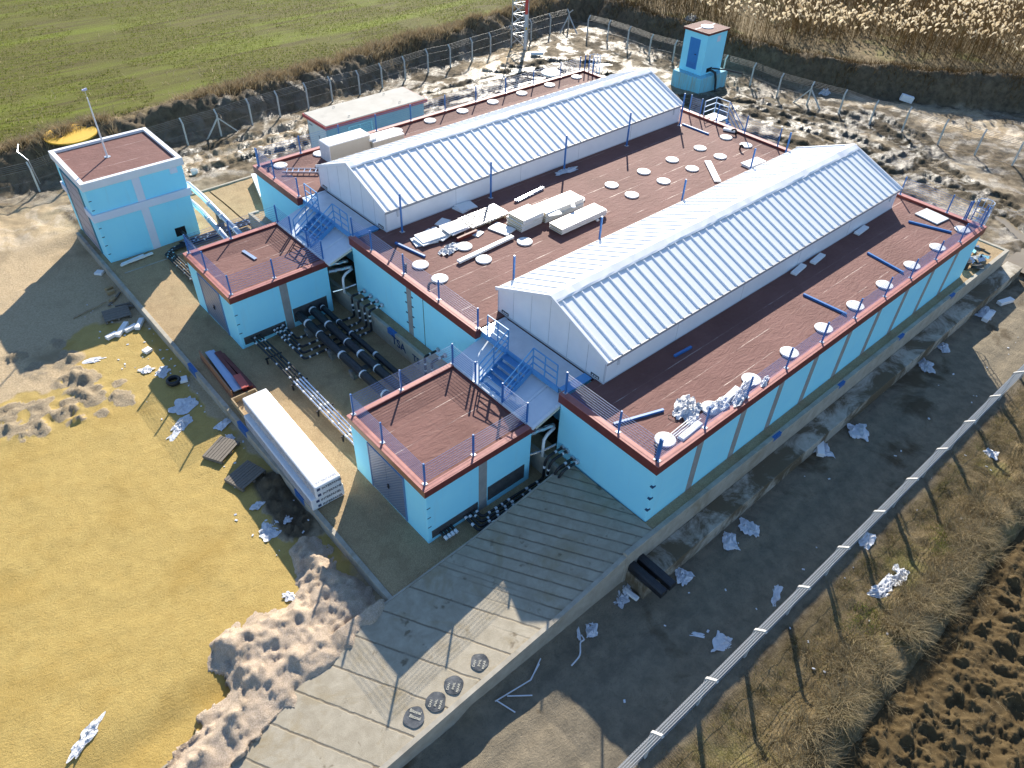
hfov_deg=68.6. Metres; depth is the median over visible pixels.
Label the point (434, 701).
round manhole cover
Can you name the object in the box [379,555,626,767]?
ramp wall
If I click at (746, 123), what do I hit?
railing
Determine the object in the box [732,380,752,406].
plastic sheet
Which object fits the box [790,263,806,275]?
foam block
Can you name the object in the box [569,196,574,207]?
channel offcut
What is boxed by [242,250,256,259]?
metal strip
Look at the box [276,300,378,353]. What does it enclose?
thin pipe
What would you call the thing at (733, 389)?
foam block
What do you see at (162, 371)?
plastic sheet
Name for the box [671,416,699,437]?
white rods
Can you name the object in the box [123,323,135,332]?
foam block
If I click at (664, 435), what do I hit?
roof hatch
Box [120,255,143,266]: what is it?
white plank
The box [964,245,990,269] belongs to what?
fitting heap
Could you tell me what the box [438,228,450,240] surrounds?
insulation board
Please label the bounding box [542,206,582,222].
sandwich panel
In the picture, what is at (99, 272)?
foam block
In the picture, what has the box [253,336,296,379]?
thin pipe
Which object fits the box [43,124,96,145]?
cable drum
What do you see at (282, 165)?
roof hatch
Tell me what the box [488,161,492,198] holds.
roof post
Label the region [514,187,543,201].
steel profile
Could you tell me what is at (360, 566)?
yard wall
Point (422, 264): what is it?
roof hatch
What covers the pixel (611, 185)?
roof hatch
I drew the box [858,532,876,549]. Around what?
fleece sheet
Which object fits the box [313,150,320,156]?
roof hatch
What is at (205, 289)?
door
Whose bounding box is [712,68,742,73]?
black pipe
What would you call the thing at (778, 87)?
perimeter fence
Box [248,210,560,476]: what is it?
retaining wall
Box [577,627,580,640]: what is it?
fleece sheet
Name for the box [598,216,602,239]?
roof post
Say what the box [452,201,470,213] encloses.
insulation board
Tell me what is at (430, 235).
insulation board
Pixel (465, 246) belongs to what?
roof hatch
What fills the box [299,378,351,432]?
foil pipe
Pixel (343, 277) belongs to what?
drain pipe
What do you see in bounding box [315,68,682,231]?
roof shed
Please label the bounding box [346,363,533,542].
pump house
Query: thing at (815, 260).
foam block
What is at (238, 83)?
bank grass
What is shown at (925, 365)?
plastic sheet
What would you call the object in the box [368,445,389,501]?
door
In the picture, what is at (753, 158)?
roof post
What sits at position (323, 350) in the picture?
thin pipe
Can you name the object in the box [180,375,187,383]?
foam block
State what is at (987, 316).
foam block
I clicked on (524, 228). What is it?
sandwich panel
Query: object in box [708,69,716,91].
black hose
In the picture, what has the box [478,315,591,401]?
access stairs
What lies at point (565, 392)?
railing
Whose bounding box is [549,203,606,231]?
sandwich panel
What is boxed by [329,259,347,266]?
foil duct
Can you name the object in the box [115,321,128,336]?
foam block
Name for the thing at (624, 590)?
plastic sheet
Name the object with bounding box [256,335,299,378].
thin pipe
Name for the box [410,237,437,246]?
insulation board
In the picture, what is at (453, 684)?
round manhole cover
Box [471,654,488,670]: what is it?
round manhole cover
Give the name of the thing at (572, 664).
white strap
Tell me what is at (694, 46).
door
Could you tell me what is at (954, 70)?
bank weeds
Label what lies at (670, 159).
roof hatch
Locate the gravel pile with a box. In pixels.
[166,536,385,767]
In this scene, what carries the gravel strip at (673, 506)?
on the ground at (140, 568)
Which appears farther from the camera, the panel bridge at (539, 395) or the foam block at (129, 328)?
the foam block at (129, 328)
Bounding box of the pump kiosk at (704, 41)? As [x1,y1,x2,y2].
[671,20,729,93]
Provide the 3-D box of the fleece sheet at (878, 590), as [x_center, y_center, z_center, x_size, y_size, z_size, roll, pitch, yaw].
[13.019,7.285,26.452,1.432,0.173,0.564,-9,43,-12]
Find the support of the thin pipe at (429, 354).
attached to the pump house at (429, 417)
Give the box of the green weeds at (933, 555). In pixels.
[840,520,963,646]
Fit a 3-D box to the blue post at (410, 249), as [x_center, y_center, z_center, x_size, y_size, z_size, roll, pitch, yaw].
[-4.630,-6.108,34.069,1.834,0.090,0.090,28,47,26]
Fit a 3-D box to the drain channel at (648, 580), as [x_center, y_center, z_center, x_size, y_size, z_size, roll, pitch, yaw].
[4.563,6.591,25.577,0.320,0.330,1.640,-29,50,-31]
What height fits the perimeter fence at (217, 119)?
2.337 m
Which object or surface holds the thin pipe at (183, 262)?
on the thin pipe at (183, 265)
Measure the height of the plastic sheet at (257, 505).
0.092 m
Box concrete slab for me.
[625,261,1022,598]
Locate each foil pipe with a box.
[293,381,353,445]
[296,379,352,438]
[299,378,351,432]
[302,377,350,427]
[333,283,355,292]
[530,443,556,455]
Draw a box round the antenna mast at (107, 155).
[82,88,110,157]
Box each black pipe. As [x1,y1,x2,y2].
[179,229,195,248]
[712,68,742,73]
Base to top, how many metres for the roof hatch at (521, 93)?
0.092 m
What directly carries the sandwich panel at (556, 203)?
on the sandwich panel at (566, 207)
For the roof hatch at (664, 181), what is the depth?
39.89 m
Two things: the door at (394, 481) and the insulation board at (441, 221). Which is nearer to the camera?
the door at (394, 481)
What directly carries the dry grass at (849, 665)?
on the ground at (140, 568)
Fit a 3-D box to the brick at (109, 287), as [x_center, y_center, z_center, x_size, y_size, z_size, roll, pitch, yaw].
[-20.591,-4.876,38.311,0.200,0.150,0.350,23,45,22]
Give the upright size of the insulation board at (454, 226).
0.060 m
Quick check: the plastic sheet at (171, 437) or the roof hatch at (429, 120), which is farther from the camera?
the roof hatch at (429, 120)
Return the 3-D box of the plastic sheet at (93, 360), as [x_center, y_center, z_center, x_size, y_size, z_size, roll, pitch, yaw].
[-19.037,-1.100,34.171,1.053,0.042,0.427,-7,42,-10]
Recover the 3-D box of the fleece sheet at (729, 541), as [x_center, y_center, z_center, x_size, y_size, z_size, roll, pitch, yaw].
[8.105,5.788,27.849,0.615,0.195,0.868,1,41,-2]
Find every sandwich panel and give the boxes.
[506,216,541,226]
[506,222,541,231]
[507,217,542,227]
[507,220,541,230]
[508,204,543,222]
[508,214,543,224]
[532,190,583,214]
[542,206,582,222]
[543,201,583,217]
[543,203,583,220]
[544,200,583,216]
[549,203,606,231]
[549,213,606,234]
[550,211,606,232]
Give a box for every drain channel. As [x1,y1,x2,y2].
[628,561,667,598]
[637,553,676,590]
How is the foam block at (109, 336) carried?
on the ground at (140, 568)
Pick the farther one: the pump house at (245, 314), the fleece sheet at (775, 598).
the pump house at (245, 314)
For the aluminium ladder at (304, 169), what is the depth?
39.49 m
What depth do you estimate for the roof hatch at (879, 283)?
32.99 m
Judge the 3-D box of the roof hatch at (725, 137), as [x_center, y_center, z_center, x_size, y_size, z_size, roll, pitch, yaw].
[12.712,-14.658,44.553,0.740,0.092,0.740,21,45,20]
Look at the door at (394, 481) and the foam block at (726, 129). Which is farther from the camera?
the foam block at (726, 129)
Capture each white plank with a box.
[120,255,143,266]
[131,252,152,262]
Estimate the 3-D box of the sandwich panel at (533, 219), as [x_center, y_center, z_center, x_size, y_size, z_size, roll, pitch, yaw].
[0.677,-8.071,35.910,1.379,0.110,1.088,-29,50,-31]
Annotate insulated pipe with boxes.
[295,311,389,396]
[307,305,403,389]
[318,303,411,384]
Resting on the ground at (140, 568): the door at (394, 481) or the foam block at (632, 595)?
the foam block at (632, 595)
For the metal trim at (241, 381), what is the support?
on the metal trim at (225, 363)
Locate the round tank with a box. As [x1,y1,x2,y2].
[541,69,559,79]
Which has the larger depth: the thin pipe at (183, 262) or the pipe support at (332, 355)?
the thin pipe at (183, 262)
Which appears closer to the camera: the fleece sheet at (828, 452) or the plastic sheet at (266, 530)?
the plastic sheet at (266, 530)
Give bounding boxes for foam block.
[94,270,104,275]
[105,331,116,340]
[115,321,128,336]
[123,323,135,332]
[134,318,144,329]
[142,346,152,353]
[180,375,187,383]
[622,587,638,600]
[678,420,702,440]
[719,385,740,403]
[723,127,734,132]
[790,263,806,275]
[810,253,825,264]
[816,441,824,456]
[854,225,868,235]
[899,93,914,103]
[981,310,994,322]
[996,297,1014,305]
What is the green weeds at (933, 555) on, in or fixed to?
on the ground at (140, 568)
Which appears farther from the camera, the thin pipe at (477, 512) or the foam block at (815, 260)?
the foam block at (815, 260)
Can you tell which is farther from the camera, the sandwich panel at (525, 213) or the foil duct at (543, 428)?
the sandwich panel at (525, 213)
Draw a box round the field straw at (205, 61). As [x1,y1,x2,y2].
[0,0,490,136]
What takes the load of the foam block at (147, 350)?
on the ground at (140, 568)
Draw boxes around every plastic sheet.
[66,711,105,762]
[82,357,106,363]
[137,365,154,373]
[155,366,170,378]
[166,423,188,440]
[168,396,198,414]
[170,414,192,430]
[249,501,264,509]
[258,519,281,541]
[282,591,295,601]
[283,515,292,523]
[437,242,459,255]
[555,166,577,175]
[613,590,629,608]
[622,583,630,594]
[672,394,702,424]
[706,396,730,413]
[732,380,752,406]
[761,375,769,386]
[819,88,830,95]
[918,357,935,372]
[937,342,949,352]
[975,306,995,319]
[983,448,999,459]
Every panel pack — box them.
[242,389,344,510]
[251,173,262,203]
[319,128,370,161]
[371,127,403,147]
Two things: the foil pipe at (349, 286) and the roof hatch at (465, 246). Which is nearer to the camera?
the roof hatch at (465, 246)
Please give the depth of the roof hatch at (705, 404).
26.64 m
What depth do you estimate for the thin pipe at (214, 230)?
41.56 m
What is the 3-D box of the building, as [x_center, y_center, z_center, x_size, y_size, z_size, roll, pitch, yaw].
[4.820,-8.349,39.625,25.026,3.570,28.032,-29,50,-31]
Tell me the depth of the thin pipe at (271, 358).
33.23 m
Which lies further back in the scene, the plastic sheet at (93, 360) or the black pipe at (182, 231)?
the black pipe at (182, 231)
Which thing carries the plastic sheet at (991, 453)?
on the ground at (140, 568)
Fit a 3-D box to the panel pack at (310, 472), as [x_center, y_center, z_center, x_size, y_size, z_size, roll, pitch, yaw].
[-8.599,2.445,29.033,1.335,1.275,6.037,-28,49,-29]
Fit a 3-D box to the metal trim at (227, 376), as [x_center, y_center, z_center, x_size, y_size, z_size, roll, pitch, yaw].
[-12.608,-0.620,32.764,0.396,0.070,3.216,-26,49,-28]
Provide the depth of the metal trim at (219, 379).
32.49 m
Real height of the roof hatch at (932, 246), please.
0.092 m
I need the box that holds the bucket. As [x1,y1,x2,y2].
[190,168,197,174]
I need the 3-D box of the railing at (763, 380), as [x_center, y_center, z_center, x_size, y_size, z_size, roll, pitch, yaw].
[13.996,-2.995,30.505,24.650,0.980,0.180,-29,50,-31]
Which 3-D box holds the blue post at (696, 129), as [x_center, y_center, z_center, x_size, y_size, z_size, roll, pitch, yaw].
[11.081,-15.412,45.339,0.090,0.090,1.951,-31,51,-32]
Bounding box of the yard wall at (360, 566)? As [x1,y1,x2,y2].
[76,232,391,600]
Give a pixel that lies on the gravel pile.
(265, 664)
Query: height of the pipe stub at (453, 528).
0.150 m
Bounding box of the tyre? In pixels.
[166,375,180,386]
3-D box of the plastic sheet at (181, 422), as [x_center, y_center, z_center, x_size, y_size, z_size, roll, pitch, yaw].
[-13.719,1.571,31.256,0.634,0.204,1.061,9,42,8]
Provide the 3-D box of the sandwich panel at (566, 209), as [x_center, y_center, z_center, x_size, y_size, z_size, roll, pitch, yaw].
[2.284,-8.834,37.157,2.608,0.110,1.022,-29,50,-31]
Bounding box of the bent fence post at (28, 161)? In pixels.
[17,144,39,183]
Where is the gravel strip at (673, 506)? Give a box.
[254,211,1002,528]
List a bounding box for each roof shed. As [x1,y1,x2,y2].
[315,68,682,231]
[495,144,902,383]
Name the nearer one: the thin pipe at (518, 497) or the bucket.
the thin pipe at (518, 497)
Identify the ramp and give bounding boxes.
[232,463,651,767]
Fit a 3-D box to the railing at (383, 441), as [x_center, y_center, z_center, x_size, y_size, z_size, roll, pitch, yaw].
[-2.597,0.877,26.891,4.710,0.980,4.490,-29,50,-31]
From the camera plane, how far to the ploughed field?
23.70 m
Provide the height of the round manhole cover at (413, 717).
0.068 m
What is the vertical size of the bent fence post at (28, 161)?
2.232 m
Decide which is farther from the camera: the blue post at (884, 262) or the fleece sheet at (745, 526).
the blue post at (884, 262)
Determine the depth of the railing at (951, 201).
38.01 m
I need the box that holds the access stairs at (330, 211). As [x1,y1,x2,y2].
[292,183,378,246]
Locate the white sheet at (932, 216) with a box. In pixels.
[915,208,948,224]
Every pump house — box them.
[183,221,333,348]
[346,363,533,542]
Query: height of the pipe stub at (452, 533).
0.150 m
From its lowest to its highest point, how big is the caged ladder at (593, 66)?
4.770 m
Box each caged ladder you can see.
[584,54,600,73]
[965,198,995,225]
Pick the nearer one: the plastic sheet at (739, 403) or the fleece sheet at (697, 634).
the fleece sheet at (697, 634)
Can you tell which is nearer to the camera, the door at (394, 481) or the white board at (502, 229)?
the door at (394, 481)
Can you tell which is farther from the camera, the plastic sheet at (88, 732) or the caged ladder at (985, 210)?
the caged ladder at (985, 210)
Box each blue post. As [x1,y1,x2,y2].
[395,242,425,257]
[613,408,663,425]
[674,345,691,356]
[682,123,708,134]
[803,293,846,315]
[867,252,903,272]
[908,220,951,232]
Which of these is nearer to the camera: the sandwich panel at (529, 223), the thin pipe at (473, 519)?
the thin pipe at (473, 519)
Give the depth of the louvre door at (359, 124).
49.88 m
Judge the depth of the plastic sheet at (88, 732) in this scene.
21.61 m
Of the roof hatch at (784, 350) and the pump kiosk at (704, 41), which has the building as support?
the roof hatch at (784, 350)
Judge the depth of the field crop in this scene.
62.94 m
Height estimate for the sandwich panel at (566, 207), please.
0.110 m
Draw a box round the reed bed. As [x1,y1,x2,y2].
[633,0,1023,71]
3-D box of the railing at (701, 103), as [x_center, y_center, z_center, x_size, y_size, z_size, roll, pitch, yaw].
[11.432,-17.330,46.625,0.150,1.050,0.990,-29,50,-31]
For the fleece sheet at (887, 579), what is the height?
0.118 m
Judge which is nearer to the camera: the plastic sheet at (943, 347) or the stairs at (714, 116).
the plastic sheet at (943, 347)
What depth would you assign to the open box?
31.50 m
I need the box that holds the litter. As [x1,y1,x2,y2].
[87,304,1015,702]
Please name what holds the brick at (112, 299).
on the ground at (140, 568)
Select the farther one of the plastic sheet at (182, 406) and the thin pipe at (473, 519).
the plastic sheet at (182, 406)
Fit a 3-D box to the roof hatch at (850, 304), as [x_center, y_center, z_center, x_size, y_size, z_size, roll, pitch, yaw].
[14.530,-3.316,31.748,0.740,0.092,0.740,-12,43,-16]
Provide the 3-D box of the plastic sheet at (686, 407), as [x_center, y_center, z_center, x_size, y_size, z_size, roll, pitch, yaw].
[6.198,0.800,26.506,1.001,0.326,1.416,21,45,21]
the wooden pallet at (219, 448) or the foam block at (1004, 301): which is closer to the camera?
the wooden pallet at (219, 448)
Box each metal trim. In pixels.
[199,350,235,397]
[205,350,241,391]
[214,351,249,391]
[218,350,255,389]
[233,373,248,388]
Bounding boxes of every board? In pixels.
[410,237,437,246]
[412,237,439,246]
[414,227,445,243]
[435,218,450,225]
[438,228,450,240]
[439,219,468,233]
[442,227,469,235]
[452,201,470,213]
[454,201,477,211]
[457,235,513,263]
[458,203,508,229]
[488,222,515,235]
[704,161,720,181]
[741,157,765,167]
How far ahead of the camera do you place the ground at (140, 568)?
30.39 m
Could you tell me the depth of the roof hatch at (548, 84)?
50.12 m
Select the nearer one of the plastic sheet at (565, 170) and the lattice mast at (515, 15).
the plastic sheet at (565, 170)
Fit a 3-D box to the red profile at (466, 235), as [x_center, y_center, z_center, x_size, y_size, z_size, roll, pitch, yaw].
[-2.108,-6.934,35.022,1.200,0.214,0.128,-31,51,-32]
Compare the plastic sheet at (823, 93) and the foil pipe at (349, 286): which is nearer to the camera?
the foil pipe at (349, 286)
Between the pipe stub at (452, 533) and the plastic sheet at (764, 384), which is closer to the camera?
the pipe stub at (452, 533)
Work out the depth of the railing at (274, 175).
38.20 m
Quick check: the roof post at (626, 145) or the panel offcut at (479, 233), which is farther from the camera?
the roof post at (626, 145)
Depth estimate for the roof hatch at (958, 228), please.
36.94 m
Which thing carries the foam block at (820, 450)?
on the fleece sheet at (828, 452)
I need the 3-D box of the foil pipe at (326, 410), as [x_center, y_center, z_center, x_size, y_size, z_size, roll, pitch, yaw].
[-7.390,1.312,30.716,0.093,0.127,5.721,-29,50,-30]
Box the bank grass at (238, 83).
[0,0,567,167]
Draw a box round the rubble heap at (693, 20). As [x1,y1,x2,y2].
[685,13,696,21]
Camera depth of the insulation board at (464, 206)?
37.13 m
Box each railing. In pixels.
[183,205,323,295]
[254,56,580,165]
[255,148,299,196]
[349,343,528,485]
[350,217,479,329]
[563,371,661,459]
[655,208,989,462]
[688,95,703,115]
[715,105,782,146]
[899,177,972,219]
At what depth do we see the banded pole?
66.52 m
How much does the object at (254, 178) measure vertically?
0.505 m
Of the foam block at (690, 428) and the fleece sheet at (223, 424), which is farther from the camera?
the fleece sheet at (223, 424)
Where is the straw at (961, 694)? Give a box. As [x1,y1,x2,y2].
[862,548,1023,767]
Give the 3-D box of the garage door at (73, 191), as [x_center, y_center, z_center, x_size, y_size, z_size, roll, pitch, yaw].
[-22.592,-9.048,39.443,0.080,3.650,2.550,-29,50,-31]
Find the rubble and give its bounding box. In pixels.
[182,57,1023,272]
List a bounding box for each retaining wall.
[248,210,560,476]
[622,238,1009,581]
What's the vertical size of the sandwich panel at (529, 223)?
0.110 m
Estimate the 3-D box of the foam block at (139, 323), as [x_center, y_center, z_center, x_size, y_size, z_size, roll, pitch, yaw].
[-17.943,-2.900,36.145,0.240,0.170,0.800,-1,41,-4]
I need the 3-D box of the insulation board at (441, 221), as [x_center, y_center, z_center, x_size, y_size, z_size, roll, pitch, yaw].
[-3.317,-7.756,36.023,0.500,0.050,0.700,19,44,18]
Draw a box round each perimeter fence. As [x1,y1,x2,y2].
[0,9,576,200]
[586,15,1023,167]
[618,364,1023,767]
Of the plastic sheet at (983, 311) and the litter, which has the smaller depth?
the litter
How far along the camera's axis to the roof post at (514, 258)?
30.65 m
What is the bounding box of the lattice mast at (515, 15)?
[511,0,528,45]
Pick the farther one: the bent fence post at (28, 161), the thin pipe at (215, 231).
the bent fence post at (28, 161)
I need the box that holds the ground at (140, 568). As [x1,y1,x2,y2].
[0,0,1023,767]
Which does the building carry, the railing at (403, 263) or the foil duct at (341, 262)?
the railing at (403, 263)
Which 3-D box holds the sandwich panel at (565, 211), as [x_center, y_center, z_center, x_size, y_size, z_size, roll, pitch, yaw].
[2.274,-8.701,37.161,2.603,0.110,1.008,-29,50,-31]
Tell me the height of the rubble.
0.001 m
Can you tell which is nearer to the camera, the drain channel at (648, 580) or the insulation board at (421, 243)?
the drain channel at (648, 580)
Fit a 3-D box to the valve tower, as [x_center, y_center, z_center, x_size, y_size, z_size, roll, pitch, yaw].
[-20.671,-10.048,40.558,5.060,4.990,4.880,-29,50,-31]
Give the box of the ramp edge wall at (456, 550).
[161,470,559,767]
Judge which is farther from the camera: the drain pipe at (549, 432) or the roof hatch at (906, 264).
the roof hatch at (906, 264)
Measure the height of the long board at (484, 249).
0.110 m
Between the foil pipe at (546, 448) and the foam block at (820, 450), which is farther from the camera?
the foam block at (820, 450)
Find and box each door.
[61,172,100,250]
[198,275,218,322]
[208,285,227,332]
[308,120,326,147]
[348,120,372,131]
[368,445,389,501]
[385,462,405,518]
[686,37,700,69]
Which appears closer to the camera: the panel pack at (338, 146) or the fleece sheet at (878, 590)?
the fleece sheet at (878, 590)
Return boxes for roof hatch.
[274,162,287,168]
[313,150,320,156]
[412,260,428,269]
[424,118,435,123]
[431,273,447,283]
[456,108,467,113]
[456,242,471,250]
[475,255,491,263]
[487,99,498,104]
[516,91,526,95]
[517,237,532,245]
[544,82,554,86]
[571,75,581,78]
[605,181,618,188]
[625,191,638,198]
[637,168,650,174]
[654,432,675,447]
[657,177,670,184]
[666,156,678,162]
[685,165,698,171]
[694,145,706,150]
[702,401,720,414]
[714,153,726,159]
[720,134,731,139]
[739,142,751,147]
[741,373,761,385]
[780,346,798,358]
[814,322,832,333]
[846,300,863,310]
[876,280,893,289]
[903,261,919,269]
[929,243,945,251]
[954,225,970,232]
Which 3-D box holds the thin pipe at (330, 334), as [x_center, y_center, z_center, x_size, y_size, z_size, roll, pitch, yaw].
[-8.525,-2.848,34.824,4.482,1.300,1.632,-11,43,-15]
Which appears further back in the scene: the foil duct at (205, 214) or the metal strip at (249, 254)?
the foil duct at (205, 214)
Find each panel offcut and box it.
[369,134,376,141]
[473,230,483,236]
[547,210,561,216]
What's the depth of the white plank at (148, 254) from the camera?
39.73 m
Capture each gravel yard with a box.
[78,191,544,595]
[211,178,263,224]
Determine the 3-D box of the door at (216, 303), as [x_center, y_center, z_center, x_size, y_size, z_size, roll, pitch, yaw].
[-13.520,-3.422,34.506,0.139,2.220,1.045,-29,50,-31]
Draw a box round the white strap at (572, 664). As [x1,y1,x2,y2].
[571,634,584,665]
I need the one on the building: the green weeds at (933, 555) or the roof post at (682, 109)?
the roof post at (682, 109)
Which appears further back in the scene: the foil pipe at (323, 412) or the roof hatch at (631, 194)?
the roof hatch at (631, 194)
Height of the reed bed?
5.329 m
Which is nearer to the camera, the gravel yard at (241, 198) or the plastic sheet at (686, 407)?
the plastic sheet at (686, 407)
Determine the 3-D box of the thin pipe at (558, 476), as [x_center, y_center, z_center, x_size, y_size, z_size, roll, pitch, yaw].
[0.478,4.043,27.402,4.630,1.249,0.866,-17,45,-21]
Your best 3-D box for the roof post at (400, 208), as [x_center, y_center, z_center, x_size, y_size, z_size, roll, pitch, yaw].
[-5.133,-7.890,34.664,0.200,1.950,0.200,-29,50,-31]
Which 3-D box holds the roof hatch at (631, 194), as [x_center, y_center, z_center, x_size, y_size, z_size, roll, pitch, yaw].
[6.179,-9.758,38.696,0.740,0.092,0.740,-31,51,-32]
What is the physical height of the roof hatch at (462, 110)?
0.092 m
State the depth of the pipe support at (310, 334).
35.14 m
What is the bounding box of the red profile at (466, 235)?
[456,229,476,241]
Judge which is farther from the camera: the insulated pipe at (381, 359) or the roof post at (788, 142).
the roof post at (788, 142)
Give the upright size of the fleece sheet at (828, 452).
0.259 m
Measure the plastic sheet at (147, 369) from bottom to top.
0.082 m
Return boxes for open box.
[231,388,257,417]
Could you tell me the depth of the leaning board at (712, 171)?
40.93 m
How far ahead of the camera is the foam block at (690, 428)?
25.59 m
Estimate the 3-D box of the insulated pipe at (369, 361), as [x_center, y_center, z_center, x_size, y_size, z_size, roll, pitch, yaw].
[-6.446,-1.147,33.113,0.436,0.452,9.623,-29,50,-31]
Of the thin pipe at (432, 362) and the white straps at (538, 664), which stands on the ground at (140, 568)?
the white straps at (538, 664)
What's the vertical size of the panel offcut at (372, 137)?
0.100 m
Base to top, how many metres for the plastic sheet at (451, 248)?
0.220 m
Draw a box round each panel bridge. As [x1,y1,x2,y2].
[278,206,351,265]
[450,337,561,429]
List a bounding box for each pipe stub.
[439,531,448,539]
[442,528,451,537]
[446,526,454,535]
[449,524,458,533]
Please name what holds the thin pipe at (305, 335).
on the pipe support at (310, 334)
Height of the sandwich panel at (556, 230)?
0.110 m
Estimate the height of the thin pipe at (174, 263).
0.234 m
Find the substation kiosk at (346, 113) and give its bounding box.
[302,87,426,147]
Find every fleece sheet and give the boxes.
[213,418,230,430]
[225,434,233,439]
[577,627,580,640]
[586,622,597,637]
[675,567,693,585]
[690,632,704,637]
[711,630,732,651]
[722,531,740,550]
[738,517,759,537]
[771,585,782,605]
[813,442,834,457]
[847,423,868,441]
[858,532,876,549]
[867,581,893,597]
[878,564,909,585]
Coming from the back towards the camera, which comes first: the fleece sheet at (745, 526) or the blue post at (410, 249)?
the blue post at (410, 249)
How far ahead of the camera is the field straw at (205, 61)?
59.47 m
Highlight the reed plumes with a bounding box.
[700,0,1023,50]
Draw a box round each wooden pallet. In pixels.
[101,304,131,324]
[202,436,239,463]
[224,460,265,491]
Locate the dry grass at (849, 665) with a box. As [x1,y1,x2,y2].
[712,429,1023,767]
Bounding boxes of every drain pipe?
[342,268,352,293]
[541,427,555,456]
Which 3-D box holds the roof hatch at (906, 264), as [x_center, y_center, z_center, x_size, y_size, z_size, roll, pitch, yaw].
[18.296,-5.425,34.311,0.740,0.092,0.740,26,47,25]
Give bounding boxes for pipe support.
[215,214,226,232]
[304,319,338,338]
[327,340,360,359]
[348,359,383,379]
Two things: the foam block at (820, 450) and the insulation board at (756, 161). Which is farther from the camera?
the insulation board at (756, 161)
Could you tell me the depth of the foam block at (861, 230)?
36.47 m
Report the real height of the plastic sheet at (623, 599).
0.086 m
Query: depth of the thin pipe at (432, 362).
32.10 m
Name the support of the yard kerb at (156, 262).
on the gravel yard at (394, 550)
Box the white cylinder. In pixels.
[531,52,542,55]
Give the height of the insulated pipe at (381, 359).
0.322 m
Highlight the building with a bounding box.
[252,69,986,521]
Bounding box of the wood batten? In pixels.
[73,301,106,318]
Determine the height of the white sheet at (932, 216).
0.060 m
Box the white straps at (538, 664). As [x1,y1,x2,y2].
[495,658,540,712]
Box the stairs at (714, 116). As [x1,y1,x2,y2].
[703,97,744,130]
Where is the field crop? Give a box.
[0,0,515,139]
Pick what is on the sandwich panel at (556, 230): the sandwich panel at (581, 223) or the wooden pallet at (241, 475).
the sandwich panel at (581, 223)
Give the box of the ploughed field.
[836,528,1023,767]
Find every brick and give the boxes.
[104,285,112,290]
[106,289,114,295]
[108,296,116,302]
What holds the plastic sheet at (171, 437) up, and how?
on the ground at (140, 568)
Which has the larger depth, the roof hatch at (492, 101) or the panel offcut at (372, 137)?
the roof hatch at (492, 101)
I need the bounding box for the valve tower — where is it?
[48,127,199,262]
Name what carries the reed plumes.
attached to the reed bed
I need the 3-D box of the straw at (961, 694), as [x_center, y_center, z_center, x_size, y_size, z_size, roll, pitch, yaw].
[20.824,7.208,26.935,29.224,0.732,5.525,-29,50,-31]
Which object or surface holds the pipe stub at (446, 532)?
attached to the pump house at (429, 417)
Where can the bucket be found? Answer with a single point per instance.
(194, 171)
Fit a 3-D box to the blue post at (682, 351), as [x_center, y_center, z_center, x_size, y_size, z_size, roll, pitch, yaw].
[6.621,-1.263,29.065,0.952,0.090,0.090,-26,49,-28]
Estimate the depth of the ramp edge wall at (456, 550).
26.11 m
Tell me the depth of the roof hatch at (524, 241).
34.83 m
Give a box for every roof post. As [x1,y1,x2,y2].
[398,193,404,232]
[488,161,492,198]
[512,255,515,279]
[563,135,567,168]
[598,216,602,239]
[624,112,631,146]
[677,93,685,125]
[681,179,686,200]
[749,148,756,169]
[785,132,791,152]
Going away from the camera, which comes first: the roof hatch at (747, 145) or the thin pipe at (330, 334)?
the thin pipe at (330, 334)
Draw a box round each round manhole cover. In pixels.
[403,706,424,727]
[425,692,445,711]
[444,675,463,693]
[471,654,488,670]
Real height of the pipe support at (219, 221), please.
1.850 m
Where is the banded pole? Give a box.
[523,0,528,49]
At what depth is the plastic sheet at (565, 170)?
40.49 m
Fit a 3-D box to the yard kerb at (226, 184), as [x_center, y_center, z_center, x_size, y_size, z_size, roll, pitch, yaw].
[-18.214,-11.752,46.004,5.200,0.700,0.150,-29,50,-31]
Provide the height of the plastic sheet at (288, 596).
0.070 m
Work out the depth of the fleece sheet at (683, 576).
26.61 m
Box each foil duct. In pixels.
[186,181,240,234]
[191,199,227,238]
[328,265,351,273]
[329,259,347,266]
[531,423,554,435]
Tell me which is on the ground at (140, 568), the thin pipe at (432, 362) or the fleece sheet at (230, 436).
the fleece sheet at (230, 436)
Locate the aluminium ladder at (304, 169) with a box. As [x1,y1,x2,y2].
[282,168,318,173]
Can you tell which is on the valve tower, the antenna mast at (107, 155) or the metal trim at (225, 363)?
the antenna mast at (107, 155)
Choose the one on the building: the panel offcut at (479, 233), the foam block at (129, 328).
the panel offcut at (479, 233)
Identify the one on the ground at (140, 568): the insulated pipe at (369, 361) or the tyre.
the tyre
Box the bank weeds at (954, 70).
[587,0,1023,105]
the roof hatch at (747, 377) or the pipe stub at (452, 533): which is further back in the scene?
the roof hatch at (747, 377)
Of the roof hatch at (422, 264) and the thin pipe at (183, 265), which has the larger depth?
the thin pipe at (183, 265)
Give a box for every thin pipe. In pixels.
[165,223,249,281]
[166,222,249,277]
[168,221,249,273]
[170,220,249,268]
[179,218,248,242]
[181,219,248,242]
[250,337,293,381]
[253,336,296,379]
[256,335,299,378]
[259,334,302,376]
[272,304,381,359]
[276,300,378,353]
[279,295,370,347]
[282,290,363,338]
[424,349,437,374]
[431,355,444,371]
[463,461,576,531]
[467,458,572,526]
[470,450,566,521]
[474,447,562,516]
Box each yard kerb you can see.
[125,242,213,273]
[190,175,251,195]

